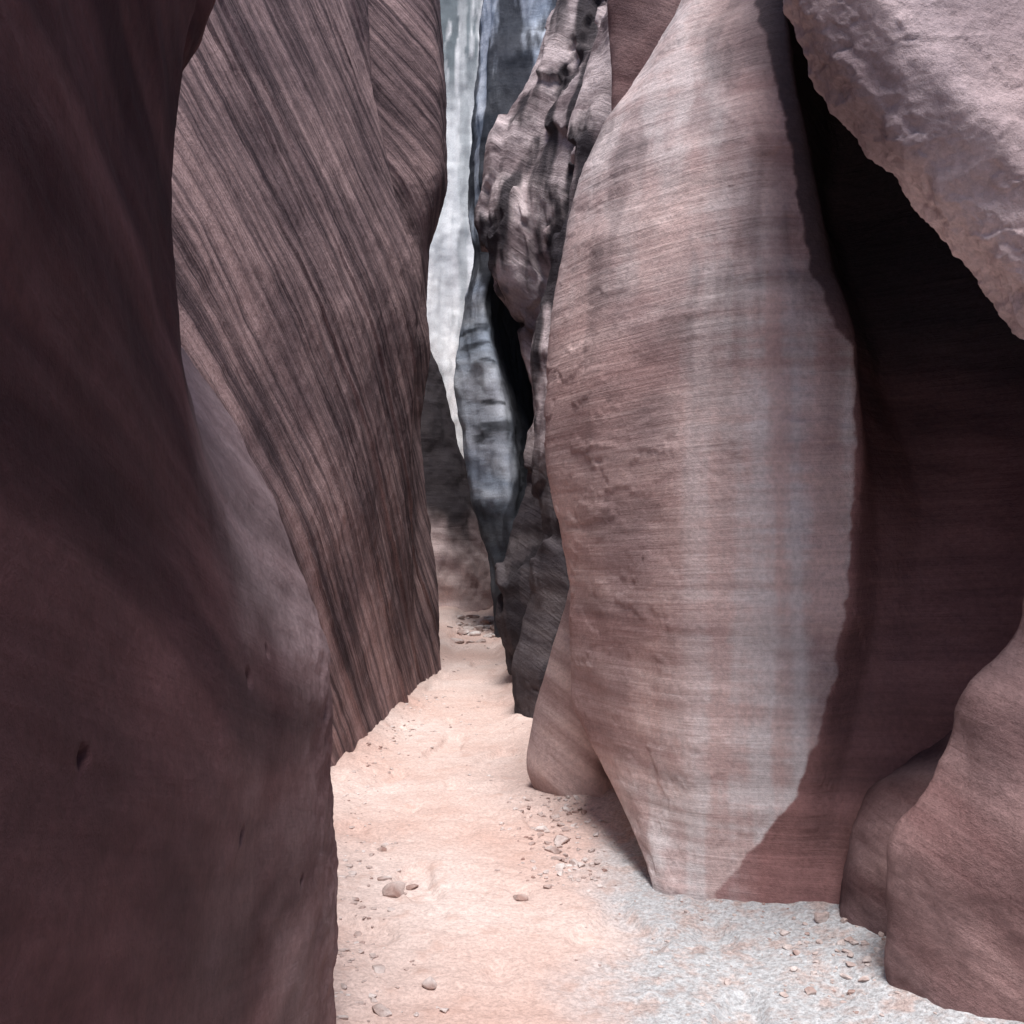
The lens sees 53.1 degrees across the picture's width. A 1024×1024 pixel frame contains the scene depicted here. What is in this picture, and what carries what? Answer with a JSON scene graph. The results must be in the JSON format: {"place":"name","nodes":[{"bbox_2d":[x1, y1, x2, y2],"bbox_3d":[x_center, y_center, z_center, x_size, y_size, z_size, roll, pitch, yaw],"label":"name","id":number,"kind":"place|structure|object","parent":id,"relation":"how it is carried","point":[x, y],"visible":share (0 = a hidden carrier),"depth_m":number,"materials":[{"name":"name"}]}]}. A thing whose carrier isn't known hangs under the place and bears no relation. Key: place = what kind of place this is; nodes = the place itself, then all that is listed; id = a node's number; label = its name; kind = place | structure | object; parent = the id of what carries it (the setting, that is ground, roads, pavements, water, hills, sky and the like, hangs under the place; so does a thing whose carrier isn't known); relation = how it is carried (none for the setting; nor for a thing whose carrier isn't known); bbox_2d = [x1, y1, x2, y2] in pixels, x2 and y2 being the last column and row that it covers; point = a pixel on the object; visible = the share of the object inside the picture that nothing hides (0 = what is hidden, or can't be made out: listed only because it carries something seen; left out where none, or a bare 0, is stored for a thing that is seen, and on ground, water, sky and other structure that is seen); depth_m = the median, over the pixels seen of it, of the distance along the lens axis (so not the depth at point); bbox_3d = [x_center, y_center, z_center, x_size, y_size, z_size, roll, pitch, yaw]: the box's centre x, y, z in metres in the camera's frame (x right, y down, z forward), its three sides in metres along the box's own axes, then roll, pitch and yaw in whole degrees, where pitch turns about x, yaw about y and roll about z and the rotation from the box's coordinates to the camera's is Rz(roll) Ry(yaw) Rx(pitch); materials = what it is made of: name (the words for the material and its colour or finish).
{"place":"outdoors","nodes":[
{"label":"outdoors","id":0,"kind":"place"},
{"bbox_2d":[330,606,1023,1023],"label":"sand path","id":1,"kind":"structure","parent":0,"point":[468,934],"depth_m":4.10,"materials":[{"name":"beige sand"}]},
{"bbox_2d":[0,0,338,1023],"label":"canyon wall","id":2,"kind":"structure","parent":1,"relation":"on","point":[168,848],"depth_m":1.49,"materials":[{"name":"stone"}]},
{"bbox_2d":[172,0,447,766],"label":"canyon wall","id":3,"kind":"structure","parent":1,"relation":"on","point":[309,180],"depth_m":6.97,"materials":[{"name":"stone"}]},
{"bbox_2d":[426,0,482,457],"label":"canyon wall","id":4,"kind":"structure","parent":1,"relation":"on","point":[451,258],"depth_m":21.39,"materials":[{"name":"stone"}]},
{"bbox_2d":[420,352,492,611],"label":"canyon wall","id":5,"kind":"structure","parent":1,"relation":"on","point":[462,566],"depth_m":14.62,"materials":[{"name":"stone"}]},
{"bbox_2d":[454,0,556,637],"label":"canyon wall","id":6,"kind":"structure","parent":1,"relation":"on","point":[493,394],"depth_m":12.75,"materials":[{"name":"stone"}]},
{"bbox_2d":[474,0,606,674],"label":"canyon wall","id":7,"kind":"structure","parent":1,"relation":"on","point":[521,209],"depth_m":9.12,"materials":[{"name":"stone"}]},
{"bbox_2d":[511,3,611,717],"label":"canyon wall","id":8,"kind":"structure","parent":1,"relation":"on","point":[549,582],"depth_m":7.81,"materials":[{"name":"stone"}]},
{"bbox_2d":[526,587,612,796],"bbox_3d":[0.826,0.475,6.217,1.604,2.553,1.261,0,0,-40],"label":"leaning rock","id":9,"kind":"object","parent":1,"relation":"on","point":[562,759],"visible":0.16,"depth_m":5.71,"materials":[{"name":"stone"}]},
{"bbox_2d":[335,615,936,1023],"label":"loose stones","id":10,"kind":"object","parent":1,"relation":"on","point":[393,889],"visible":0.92,"depth_m":4.45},
{"bbox_2d":[607,0,680,111],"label":"canyon wall","id":11,"kind":"structure","parent":1,"relation":"on","point":[636,29],"depth_m":6.91,"materials":[{"name":"red stone"}]},
{"bbox_2d":[544,0,1023,903],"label":"canyon wall","id":12,"kind":"structure","parent":1,"relation":"on","point":[784,422],"depth_m":4.43,"materials":[{"name":"stone"}]},
{"bbox_2d":[783,0,1023,339],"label":"overhanging boulder","id":13,"kind":"object","parent":12,"relation":"on","point":[924,99],"visible":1,"depth_m":2.96,"materials":[{"name":"stone"}]},
{"bbox_2d":[839,730,951,935],"bbox_3d":[2.373,1.022,3.944,2.254,1.456,1.136,0,0,0],"label":"sandstone boulder","id":14,"kind":"object","parent":1,"relation":"on","point":[890,801],"visible":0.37,"depth_m":3.85,"materials":[{"name":"brown stone"}]},
{"bbox_2d":[884,598,1023,1021],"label":"canyon wall","id":15,"kind":"structure","parent":1,"relation":"on","point":[955,894],"depth_m":3.26,"materials":[{"name":"red stone"}]}
]}

